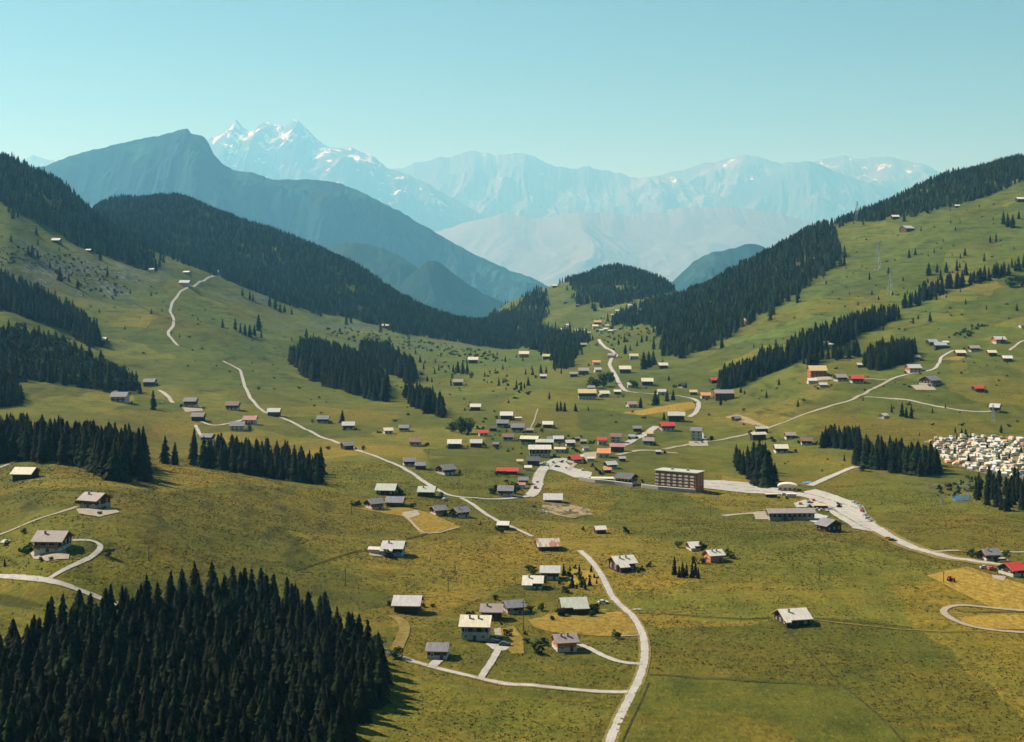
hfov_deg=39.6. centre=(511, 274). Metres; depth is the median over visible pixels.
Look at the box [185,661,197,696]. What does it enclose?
spruce tree
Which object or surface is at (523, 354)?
chalet
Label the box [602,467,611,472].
chalet
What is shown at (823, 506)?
chalet
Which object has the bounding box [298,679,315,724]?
spruce tree
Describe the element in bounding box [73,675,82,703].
spruce tree
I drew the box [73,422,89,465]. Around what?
spruce tree
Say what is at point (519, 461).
chalet
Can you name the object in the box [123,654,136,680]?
spruce tree
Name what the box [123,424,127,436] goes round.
spruce tree
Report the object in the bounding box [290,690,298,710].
spruce tree
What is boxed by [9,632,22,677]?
spruce tree
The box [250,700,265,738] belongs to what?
spruce tree
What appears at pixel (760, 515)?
pavement
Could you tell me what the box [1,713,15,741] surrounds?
spruce tree
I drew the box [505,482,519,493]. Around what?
broadleaf tree
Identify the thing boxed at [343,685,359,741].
spruce tree
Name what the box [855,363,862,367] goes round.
chalet
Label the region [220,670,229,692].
spruce tree
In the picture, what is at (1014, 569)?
chalet
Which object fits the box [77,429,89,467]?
spruce tree
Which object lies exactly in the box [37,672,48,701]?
spruce tree
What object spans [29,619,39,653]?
spruce tree
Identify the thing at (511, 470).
chalet
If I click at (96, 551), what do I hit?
road
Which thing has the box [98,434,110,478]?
spruce tree
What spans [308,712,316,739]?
spruce tree
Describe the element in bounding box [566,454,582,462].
chalet
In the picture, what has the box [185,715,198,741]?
spruce tree
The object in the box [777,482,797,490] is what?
hall
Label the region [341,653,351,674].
spruce tree
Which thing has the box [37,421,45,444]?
spruce tree
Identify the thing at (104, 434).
spruce tree
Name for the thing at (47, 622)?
spruce tree
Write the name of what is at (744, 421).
pavement
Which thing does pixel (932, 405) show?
road
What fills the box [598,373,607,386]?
broadleaf tree
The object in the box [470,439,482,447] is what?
chalet
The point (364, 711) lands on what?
spruce tree
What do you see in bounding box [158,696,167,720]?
spruce tree
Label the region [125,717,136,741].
spruce tree
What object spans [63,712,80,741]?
spruce tree
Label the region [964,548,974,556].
broadleaf tree
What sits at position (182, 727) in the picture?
spruce tree
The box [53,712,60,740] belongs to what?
spruce tree
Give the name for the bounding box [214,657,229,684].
spruce tree
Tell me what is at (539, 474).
road
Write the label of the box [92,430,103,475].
spruce tree
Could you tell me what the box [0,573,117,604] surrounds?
road
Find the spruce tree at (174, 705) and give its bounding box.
[166,694,183,725]
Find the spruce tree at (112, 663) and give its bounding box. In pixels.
[107,648,116,689]
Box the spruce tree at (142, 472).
[131,435,153,481]
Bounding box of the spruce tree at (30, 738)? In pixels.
[25,732,33,741]
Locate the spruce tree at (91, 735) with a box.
[85,716,98,741]
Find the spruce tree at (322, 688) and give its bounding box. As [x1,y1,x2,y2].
[319,679,325,696]
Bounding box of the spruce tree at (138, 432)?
[136,427,140,437]
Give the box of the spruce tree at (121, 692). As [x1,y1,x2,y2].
[117,679,126,713]
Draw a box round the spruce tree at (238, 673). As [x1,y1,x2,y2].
[231,667,240,693]
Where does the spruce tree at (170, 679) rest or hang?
on the ground at (180, 371)
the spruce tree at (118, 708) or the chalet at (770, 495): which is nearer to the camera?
the spruce tree at (118, 708)
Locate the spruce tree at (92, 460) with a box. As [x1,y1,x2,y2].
[85,434,97,472]
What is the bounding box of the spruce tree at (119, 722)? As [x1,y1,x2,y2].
[113,712,124,741]
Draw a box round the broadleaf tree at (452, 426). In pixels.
[447,423,456,431]
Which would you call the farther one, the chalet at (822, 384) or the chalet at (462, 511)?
the chalet at (822, 384)
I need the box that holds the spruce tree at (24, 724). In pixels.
[17,711,30,740]
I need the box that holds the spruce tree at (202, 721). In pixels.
[195,708,208,740]
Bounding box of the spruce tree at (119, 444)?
[117,434,130,470]
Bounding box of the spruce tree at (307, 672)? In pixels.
[302,659,314,684]
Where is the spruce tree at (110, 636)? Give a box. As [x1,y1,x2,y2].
[106,626,116,653]
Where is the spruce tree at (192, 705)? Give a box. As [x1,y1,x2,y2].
[190,695,195,714]
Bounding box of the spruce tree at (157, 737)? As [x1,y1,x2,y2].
[154,729,161,741]
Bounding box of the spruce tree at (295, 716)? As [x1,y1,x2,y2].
[286,708,297,735]
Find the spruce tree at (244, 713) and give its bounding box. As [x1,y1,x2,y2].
[239,707,247,737]
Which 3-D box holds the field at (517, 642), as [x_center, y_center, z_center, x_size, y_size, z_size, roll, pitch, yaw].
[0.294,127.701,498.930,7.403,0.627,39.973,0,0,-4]
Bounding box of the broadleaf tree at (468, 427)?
[459,420,474,432]
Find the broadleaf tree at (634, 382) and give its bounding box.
[629,379,638,387]
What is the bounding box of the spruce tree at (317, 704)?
[314,693,321,717]
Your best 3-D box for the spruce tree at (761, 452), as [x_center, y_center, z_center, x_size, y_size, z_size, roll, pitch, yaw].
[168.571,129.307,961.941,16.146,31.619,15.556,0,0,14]
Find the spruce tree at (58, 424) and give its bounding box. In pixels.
[56,414,60,429]
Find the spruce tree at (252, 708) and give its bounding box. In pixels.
[240,697,258,737]
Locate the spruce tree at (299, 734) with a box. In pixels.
[294,716,304,741]
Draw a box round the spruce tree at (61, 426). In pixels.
[59,420,63,436]
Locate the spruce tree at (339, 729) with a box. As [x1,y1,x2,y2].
[333,716,344,741]
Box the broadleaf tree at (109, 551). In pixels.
[101,548,114,556]
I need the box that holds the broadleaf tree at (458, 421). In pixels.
[451,416,475,432]
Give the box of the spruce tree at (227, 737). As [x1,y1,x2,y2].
[223,729,231,741]
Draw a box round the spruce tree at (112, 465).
[101,439,120,481]
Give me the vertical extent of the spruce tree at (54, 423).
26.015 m
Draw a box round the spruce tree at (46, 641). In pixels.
[39,632,49,655]
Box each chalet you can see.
[9,467,41,481]
[30,530,74,555]
[51,238,61,243]
[76,491,113,508]
[102,337,107,343]
[109,392,130,402]
[142,378,156,385]
[179,280,190,286]
[182,397,198,407]
[183,271,191,276]
[190,413,206,420]
[199,433,215,441]
[224,401,240,410]
[229,421,245,430]
[242,416,258,424]
[266,408,281,416]
[316,415,329,423]
[339,441,355,449]
[342,421,354,429]
[363,498,384,508]
[367,546,380,553]
[374,483,398,495]
[379,540,406,556]
[382,427,393,433]
[385,496,406,506]
[391,595,423,614]
[398,425,409,431]
[402,457,415,465]
[409,438,421,446]
[414,462,426,469]
[417,486,436,497]
[425,642,450,659]
[427,505,448,515]
[434,464,457,474]
[447,439,461,448]
[448,506,471,517]
[453,379,462,385]
[458,615,493,640]
[468,357,478,362]
[470,404,480,410]
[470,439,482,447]
[477,430,488,435]
[479,602,503,620]
[489,426,496,430]
[492,442,498,446]
[496,419,509,427]
[496,521,510,529]
[497,467,518,474]
[497,485,514,496]
[500,411,512,419]
[500,599,526,613]
[502,433,513,440]
[511,423,524,431]
[516,459,522,464]
[518,477,528,484]
[518,482,525,488]
[519,351,528,357]
[519,436,539,444]
[522,575,544,589]
[524,465,531,470]
[526,428,533,432]
[526,456,539,465]
[528,445,551,457]
[533,538,561,550]
[535,439,554,447]
[539,565,560,580]
[540,374,546,378]
[542,354,549,359]
[542,421,553,427]
[543,493,562,502]
[549,632,579,651]
[553,436,563,442]
[554,447,565,452]
[557,597,589,614]
[564,440,575,445]
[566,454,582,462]
[569,372,577,376]
[577,389,596,399]
[578,368,588,374]
[580,439,586,443]
[581,446,588,450]
[586,457,594,461]
[587,385,594,388]
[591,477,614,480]
[592,360,600,364]
[592,525,606,533]
[593,367,601,371]
[597,390,610,396]
[597,437,606,444]
[597,448,610,457]
[602,461,618,468]
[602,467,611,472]
[606,554,638,572]
[607,353,616,357]
[609,443,624,451]
[610,433,622,442]
[613,389,620,394]
[614,472,638,484]
[618,366,630,372]
[618,456,625,461]
[625,401,637,407]
[627,434,635,438]
[629,354,638,358]
[632,426,641,431]
[640,378,653,385]
[642,437,653,444]
[645,431,653,435]
[657,363,668,368]
[657,389,665,394]
[658,422,675,430]
[667,412,684,421]
[677,383,685,387]
[685,541,701,550]
[689,390,697,394]
[690,427,703,440]
[699,392,710,398]
[701,548,725,562]
[708,377,717,383]
[713,390,733,400]
[731,416,741,420]
[749,432,767,440]
[754,426,768,432]
[764,493,778,497]
[764,508,816,520]
[770,607,812,627]
[772,444,788,453]
[784,432,796,439]
[786,493,796,497]
[800,437,812,444]
[806,365,827,376]
[806,378,816,383]
[812,504,828,508]
[814,517,844,531]
[818,382,827,387]
[832,374,847,381]
[848,375,864,383]
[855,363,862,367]
[878,413,889,418]
[890,215,899,219]
[898,226,913,231]
[904,364,921,372]
[908,355,920,360]
[918,375,941,385]
[925,339,938,345]
[933,342,946,350]
[953,350,966,355]
[967,345,979,351]
[971,385,985,391]
[976,548,1002,560]
[985,350,997,355]
[989,403,1001,412]
[991,336,1006,343]
[995,561,1023,576]
[1001,355,1012,361]
[1014,197,1023,201]
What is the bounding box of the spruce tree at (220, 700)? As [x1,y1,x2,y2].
[212,686,227,727]
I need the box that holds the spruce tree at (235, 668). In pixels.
[229,657,240,694]
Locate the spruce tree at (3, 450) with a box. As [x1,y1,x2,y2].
[0,422,9,463]
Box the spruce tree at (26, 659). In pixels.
[14,643,31,678]
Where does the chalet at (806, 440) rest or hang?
on the ground at (180, 371)
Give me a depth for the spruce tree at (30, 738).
335.73 m
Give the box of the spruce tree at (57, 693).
[52,682,64,713]
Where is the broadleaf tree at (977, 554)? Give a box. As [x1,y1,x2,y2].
[974,551,981,557]
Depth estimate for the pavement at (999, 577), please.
614.47 m
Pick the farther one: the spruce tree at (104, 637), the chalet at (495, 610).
the chalet at (495, 610)
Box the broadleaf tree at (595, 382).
[586,377,601,386]
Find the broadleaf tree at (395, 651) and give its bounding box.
[388,646,403,657]
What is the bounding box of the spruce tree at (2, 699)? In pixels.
[0,694,7,713]
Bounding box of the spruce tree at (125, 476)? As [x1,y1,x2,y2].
[118,442,131,482]
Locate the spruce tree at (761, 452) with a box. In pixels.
[749,443,767,483]
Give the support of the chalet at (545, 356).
on the ground at (180, 371)
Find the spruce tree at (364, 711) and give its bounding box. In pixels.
[354,670,373,723]
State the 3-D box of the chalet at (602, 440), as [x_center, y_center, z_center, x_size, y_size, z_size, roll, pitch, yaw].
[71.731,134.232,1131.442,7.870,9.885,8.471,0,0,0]
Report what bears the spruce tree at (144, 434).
on the ground at (180, 371)
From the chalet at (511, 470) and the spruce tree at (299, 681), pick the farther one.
the chalet at (511, 470)
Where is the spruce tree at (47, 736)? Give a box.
[44,728,52,741]
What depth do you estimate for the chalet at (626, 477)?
922.93 m
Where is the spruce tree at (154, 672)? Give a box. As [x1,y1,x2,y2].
[149,665,156,691]
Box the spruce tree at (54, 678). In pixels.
[51,668,56,686]
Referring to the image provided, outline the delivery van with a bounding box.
[998,558,1008,561]
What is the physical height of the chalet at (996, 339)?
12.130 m
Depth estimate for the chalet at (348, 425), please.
1208.87 m
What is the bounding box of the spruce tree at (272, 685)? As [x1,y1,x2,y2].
[268,671,280,713]
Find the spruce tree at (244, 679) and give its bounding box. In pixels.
[239,672,253,698]
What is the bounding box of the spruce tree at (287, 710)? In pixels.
[282,696,291,735]
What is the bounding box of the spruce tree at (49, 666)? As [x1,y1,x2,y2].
[44,645,55,687]
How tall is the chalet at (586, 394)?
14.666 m
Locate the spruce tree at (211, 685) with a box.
[206,662,215,695]
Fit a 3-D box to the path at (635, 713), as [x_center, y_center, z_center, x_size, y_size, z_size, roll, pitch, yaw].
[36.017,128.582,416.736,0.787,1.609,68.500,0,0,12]
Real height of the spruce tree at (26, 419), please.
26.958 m
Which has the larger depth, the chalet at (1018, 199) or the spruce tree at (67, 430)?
the chalet at (1018, 199)
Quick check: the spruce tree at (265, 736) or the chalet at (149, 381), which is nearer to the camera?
the spruce tree at (265, 736)
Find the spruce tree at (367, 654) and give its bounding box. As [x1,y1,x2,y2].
[363,646,375,677]
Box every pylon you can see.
[874,242,881,270]
[887,269,893,295]
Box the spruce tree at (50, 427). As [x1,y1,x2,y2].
[46,419,57,450]
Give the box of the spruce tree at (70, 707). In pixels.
[58,695,76,735]
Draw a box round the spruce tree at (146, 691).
[135,685,153,726]
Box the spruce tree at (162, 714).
[158,707,167,728]
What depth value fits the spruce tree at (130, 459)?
692.70 m
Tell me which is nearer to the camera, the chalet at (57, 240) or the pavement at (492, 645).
the pavement at (492, 645)
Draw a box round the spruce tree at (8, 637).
[3,618,20,657]
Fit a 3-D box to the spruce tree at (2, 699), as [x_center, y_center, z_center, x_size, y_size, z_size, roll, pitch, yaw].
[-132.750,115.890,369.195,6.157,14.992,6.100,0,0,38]
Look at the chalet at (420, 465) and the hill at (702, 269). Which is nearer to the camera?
the chalet at (420, 465)
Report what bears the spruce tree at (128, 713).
on the ground at (180, 371)
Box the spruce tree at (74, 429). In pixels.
[72,421,76,432]
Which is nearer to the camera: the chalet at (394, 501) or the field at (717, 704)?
the field at (717, 704)
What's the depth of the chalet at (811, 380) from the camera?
1451.22 m
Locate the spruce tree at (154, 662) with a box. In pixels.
[148,657,159,686]
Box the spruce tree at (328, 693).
[325,684,334,708]
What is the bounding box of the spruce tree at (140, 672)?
[137,662,143,687]
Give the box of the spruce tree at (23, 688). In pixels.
[21,681,25,695]
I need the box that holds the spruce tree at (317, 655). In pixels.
[311,646,333,683]
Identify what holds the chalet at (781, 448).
on the ground at (180, 371)
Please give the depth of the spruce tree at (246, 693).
381.76 m
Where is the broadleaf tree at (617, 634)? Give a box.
[611,629,621,636]
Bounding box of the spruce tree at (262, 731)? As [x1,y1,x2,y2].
[259,719,268,741]
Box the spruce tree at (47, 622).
[42,601,55,640]
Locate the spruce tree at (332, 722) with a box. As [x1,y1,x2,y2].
[326,712,335,741]
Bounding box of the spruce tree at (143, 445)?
[140,435,150,471]
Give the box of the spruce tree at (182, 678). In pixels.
[177,658,188,699]
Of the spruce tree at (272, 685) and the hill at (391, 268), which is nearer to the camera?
the spruce tree at (272, 685)
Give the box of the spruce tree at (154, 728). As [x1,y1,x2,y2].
[150,711,158,741]
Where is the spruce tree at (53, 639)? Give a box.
[47,623,60,657]
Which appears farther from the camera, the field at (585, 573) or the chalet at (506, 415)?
the chalet at (506, 415)
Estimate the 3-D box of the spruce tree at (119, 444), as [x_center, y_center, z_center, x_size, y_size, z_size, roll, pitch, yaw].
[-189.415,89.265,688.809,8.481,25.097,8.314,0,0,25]
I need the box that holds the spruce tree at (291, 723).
[286,709,296,741]
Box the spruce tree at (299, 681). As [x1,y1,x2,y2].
[291,673,302,697]
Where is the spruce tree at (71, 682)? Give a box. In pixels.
[65,666,83,703]
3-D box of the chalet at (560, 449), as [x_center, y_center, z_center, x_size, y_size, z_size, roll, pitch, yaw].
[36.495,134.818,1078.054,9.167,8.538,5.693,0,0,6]
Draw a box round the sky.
[0,0,1023,178]
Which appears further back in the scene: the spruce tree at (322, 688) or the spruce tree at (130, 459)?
the spruce tree at (130, 459)
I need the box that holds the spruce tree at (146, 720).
[135,697,152,741]
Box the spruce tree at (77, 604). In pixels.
[69,589,87,642]
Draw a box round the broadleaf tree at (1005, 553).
[1001,550,1010,556]
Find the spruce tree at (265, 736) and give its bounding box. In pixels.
[264,729,267,741]
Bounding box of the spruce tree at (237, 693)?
[231,678,243,706]
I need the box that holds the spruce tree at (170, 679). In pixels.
[164,669,181,697]
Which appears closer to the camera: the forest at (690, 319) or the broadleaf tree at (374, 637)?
the broadleaf tree at (374, 637)
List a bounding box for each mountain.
[19,155,54,166]
[35,129,548,303]
[206,119,486,231]
[393,151,722,217]
[435,206,815,285]
[651,154,939,197]
[710,161,900,223]
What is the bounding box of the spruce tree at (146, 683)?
[139,675,153,702]
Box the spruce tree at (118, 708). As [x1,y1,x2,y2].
[112,696,122,731]
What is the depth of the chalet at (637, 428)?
1236.23 m
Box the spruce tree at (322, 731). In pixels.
[318,717,326,741]
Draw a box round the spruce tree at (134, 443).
[130,435,136,457]
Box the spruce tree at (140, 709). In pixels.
[135,695,151,735]
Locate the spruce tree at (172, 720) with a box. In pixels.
[165,711,179,741]
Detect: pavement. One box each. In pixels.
[31,549,69,560]
[77,507,118,516]
[182,406,202,411]
[403,510,419,517]
[485,641,508,650]
[494,628,501,637]
[548,458,591,477]
[584,452,595,460]
[689,441,708,445]
[704,480,777,493]
[726,414,760,424]
[753,511,766,518]
[794,500,813,506]
[804,489,874,530]
[809,513,827,521]
[814,376,832,379]
[911,385,935,389]
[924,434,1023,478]
[992,575,1005,580]
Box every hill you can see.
[327,242,417,287]
[395,260,504,318]
[672,244,766,291]
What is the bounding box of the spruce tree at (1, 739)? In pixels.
[0,729,4,741]
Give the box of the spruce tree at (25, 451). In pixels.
[14,423,31,461]
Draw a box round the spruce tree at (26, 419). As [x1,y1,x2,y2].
[24,413,29,426]
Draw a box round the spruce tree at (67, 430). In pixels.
[58,421,70,446]
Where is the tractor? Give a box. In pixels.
[947,575,955,581]
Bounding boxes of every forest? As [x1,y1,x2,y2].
[0,151,164,270]
[0,322,134,390]
[92,191,523,349]
[481,262,674,348]
[520,301,645,372]
[632,220,846,357]
[823,153,1023,228]
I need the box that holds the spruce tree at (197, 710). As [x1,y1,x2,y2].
[190,697,206,727]
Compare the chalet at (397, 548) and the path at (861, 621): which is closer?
the path at (861, 621)
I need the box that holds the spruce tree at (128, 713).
[122,698,135,736]
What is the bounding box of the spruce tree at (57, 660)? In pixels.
[54,655,65,680]
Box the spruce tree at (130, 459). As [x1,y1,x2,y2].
[124,436,134,481]
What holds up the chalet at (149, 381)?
on the ground at (180, 371)
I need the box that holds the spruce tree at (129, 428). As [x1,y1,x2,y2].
[127,423,132,433]
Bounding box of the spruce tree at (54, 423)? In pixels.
[52,417,59,443]
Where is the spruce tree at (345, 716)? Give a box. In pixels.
[334,694,355,741]
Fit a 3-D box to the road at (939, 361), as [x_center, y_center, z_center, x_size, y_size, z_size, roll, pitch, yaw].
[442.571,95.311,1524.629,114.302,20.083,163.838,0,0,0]
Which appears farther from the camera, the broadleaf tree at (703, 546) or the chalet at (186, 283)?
the chalet at (186, 283)
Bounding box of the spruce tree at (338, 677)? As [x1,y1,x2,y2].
[331,672,344,699]
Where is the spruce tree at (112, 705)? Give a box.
[105,687,122,724]
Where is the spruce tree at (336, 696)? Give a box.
[331,683,340,715]
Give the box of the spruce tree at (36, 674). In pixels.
[32,661,40,692]
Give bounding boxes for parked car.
[0,539,10,543]
[487,638,499,642]
[499,641,510,645]
[598,599,608,603]
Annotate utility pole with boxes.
[521,600,525,630]
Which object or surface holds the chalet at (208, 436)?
on the ground at (180, 371)
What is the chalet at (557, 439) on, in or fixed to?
on the ground at (180, 371)
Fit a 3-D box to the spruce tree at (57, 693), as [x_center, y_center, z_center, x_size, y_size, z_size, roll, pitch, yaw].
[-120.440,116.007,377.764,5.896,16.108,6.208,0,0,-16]
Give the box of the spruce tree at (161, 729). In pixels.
[154,717,166,741]
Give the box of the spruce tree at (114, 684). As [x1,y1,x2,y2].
[107,674,117,705]
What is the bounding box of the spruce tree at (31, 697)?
[23,679,40,715]
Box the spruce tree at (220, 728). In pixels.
[214,708,226,741]
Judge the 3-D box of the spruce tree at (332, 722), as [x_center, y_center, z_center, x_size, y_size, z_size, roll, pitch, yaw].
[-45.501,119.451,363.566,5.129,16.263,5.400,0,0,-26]
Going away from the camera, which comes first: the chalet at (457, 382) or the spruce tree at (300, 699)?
the spruce tree at (300, 699)
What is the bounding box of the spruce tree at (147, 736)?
[142,726,153,741]
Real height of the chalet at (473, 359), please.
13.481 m
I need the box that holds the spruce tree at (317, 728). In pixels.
[311,718,323,741]
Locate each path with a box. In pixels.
[0,506,77,534]
[158,390,174,402]
[194,425,200,435]
[200,415,256,424]
[296,549,365,569]
[388,615,409,651]
[401,513,457,532]
[567,463,577,469]
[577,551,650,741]
[621,682,648,741]
[639,612,767,618]
[653,674,835,685]
[722,512,752,515]
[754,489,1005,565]
[783,625,904,741]
[814,619,986,631]
[818,618,908,626]
[931,550,960,551]
[940,604,1023,632]
[957,610,1023,611]
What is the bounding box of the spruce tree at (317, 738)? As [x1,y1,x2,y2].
[314,731,322,741]
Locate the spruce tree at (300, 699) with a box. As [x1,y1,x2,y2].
[296,696,309,723]
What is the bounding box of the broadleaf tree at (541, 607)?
[536,603,544,610]
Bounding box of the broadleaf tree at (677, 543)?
[674,540,683,546]
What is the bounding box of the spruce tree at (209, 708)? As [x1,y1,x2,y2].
[203,690,215,728]
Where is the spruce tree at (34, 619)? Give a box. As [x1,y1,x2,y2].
[32,614,36,627]
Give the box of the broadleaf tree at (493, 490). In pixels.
[488,484,497,493]
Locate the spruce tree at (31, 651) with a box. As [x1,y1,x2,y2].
[24,628,35,666]
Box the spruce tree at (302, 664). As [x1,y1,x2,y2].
[298,654,306,678]
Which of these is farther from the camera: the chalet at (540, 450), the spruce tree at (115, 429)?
the chalet at (540, 450)
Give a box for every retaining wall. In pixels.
[579,476,631,486]
[641,484,695,492]
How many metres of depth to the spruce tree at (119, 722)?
358.05 m
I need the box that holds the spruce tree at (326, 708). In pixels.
[318,700,330,726]
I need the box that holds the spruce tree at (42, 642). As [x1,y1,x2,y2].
[40,637,48,661]
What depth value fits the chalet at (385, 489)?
811.80 m
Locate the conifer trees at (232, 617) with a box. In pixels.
[0,205,1023,741]
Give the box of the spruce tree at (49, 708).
[42,689,55,726]
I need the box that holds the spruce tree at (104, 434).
[103,428,106,442]
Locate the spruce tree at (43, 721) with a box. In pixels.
[34,711,47,737]
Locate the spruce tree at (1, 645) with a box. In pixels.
[0,633,9,663]
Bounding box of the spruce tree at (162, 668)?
[159,660,167,678]
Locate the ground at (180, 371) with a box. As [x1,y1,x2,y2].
[0,165,1023,741]
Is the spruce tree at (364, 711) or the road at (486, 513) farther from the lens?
the road at (486, 513)
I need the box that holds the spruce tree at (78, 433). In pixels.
[69,426,80,460]
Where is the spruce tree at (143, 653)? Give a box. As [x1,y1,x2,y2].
[136,645,149,669]
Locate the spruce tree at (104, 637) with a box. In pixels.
[98,631,110,661]
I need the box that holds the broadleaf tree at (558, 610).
[555,607,565,614]
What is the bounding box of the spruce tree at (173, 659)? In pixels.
[166,641,180,675]
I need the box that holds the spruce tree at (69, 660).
[62,643,78,690]
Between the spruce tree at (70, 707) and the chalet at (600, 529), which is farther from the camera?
the chalet at (600, 529)
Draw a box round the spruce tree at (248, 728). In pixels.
[240,720,251,739]
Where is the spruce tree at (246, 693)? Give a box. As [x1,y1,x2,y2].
[243,684,250,708]
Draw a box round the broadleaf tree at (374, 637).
[372,634,386,646]
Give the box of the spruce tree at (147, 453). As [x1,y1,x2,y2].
[143,439,152,475]
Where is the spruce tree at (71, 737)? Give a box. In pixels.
[67,725,76,741]
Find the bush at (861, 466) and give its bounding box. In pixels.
[853,463,868,470]
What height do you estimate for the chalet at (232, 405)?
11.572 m
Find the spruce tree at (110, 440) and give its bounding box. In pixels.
[97,433,112,475]
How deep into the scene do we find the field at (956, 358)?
1536.52 m
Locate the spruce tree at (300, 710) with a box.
[297,701,302,719]
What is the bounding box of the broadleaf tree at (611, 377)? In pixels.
[604,371,615,382]
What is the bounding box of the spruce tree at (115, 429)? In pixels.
[113,422,117,433]
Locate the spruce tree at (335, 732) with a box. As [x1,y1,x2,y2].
[333,724,339,741]
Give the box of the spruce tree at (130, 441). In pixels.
[127,431,133,454]
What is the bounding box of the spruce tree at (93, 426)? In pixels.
[92,420,96,434]
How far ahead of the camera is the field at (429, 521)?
729.82 m
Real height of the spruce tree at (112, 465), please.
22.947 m
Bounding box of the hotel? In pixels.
[655,467,704,491]
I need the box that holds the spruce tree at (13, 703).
[7,694,16,712]
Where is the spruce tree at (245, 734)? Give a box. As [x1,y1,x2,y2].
[240,719,250,741]
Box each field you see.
[355,507,459,533]
[501,626,523,652]
[529,611,637,635]
[542,502,592,517]
[564,569,605,585]
[616,676,901,741]
[622,402,694,415]
[927,567,1023,608]
[942,356,964,360]
[957,614,1023,628]
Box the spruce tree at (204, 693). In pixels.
[198,675,208,705]
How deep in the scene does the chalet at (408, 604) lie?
529.04 m
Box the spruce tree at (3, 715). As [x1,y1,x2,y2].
[0,702,7,736]
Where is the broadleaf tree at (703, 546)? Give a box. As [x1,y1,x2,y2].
[698,541,707,549]
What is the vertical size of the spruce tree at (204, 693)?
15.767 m
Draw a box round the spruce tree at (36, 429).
[31,421,39,446]
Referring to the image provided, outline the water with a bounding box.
[952,494,969,500]
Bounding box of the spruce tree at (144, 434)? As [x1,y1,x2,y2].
[141,426,150,459]
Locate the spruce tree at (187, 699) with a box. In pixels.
[180,681,191,717]
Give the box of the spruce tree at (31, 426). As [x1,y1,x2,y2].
[29,421,33,438]
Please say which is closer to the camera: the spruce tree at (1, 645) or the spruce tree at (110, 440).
the spruce tree at (1, 645)
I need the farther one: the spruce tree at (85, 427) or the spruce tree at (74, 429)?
the spruce tree at (74, 429)
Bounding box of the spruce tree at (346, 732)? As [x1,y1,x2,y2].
[336,698,354,741]
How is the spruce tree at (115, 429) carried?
on the ground at (180, 371)
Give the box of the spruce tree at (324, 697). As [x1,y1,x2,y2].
[317,692,333,719]
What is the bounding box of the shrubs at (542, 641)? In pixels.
[0,199,1018,654]
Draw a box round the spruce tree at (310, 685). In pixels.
[307,676,316,702]
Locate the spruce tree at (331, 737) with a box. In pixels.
[328,729,334,741]
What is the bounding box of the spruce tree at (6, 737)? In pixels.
[4,731,9,741]
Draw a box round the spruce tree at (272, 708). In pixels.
[267,690,278,734]
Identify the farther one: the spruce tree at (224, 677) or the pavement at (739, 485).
the pavement at (739, 485)
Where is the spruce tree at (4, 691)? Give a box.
[0,678,11,711]
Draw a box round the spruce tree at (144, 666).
[135,657,148,679]
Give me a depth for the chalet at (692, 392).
1565.77 m
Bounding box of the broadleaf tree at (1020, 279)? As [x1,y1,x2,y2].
[1012,274,1023,285]
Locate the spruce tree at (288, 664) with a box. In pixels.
[284,650,297,685]
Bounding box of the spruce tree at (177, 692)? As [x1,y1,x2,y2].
[171,672,183,709]
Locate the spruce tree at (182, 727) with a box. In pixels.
[176,717,192,741]
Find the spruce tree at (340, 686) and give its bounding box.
[338,682,343,700]
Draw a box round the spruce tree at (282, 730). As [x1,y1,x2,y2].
[277,723,286,741]
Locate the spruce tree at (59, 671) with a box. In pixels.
[54,660,66,693]
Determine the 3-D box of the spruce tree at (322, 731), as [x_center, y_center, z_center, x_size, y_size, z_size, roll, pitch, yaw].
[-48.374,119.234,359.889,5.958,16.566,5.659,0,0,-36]
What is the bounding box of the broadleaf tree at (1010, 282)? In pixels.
[1004,275,1018,287]
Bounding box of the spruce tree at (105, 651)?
[101,639,109,666]
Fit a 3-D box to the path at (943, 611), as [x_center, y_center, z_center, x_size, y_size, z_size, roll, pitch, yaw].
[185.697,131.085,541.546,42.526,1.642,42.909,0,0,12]
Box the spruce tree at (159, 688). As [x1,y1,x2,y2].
[152,670,164,707]
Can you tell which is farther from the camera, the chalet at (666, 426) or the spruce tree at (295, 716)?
the chalet at (666, 426)
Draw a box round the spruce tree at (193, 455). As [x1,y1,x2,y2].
[188,428,198,465]
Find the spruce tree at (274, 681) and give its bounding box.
[268,669,279,701]
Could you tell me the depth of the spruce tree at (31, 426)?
816.47 m
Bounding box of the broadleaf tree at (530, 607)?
[525,605,533,611]
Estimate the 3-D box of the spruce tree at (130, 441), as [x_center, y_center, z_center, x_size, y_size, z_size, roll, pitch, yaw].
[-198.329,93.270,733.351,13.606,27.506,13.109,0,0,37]
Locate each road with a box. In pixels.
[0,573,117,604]
[49,539,103,577]
[167,275,215,345]
[223,361,530,498]
[384,648,630,692]
[426,659,443,667]
[460,498,532,535]
[476,644,503,679]
[523,461,558,496]
[552,426,658,460]
[577,550,648,741]
[577,644,642,664]
[597,339,700,416]
[616,449,677,454]
[662,378,894,448]
[737,415,770,427]
[807,466,858,485]
[875,397,991,411]
[893,350,953,377]
[1009,340,1023,349]
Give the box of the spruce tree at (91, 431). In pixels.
[88,423,94,443]
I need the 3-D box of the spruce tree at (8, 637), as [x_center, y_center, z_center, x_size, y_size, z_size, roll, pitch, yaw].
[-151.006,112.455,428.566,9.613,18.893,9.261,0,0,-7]
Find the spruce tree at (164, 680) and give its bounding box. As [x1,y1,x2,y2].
[161,669,168,692]
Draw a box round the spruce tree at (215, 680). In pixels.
[206,663,216,684]
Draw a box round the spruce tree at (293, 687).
[285,675,296,705]
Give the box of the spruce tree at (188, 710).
[186,703,192,718]

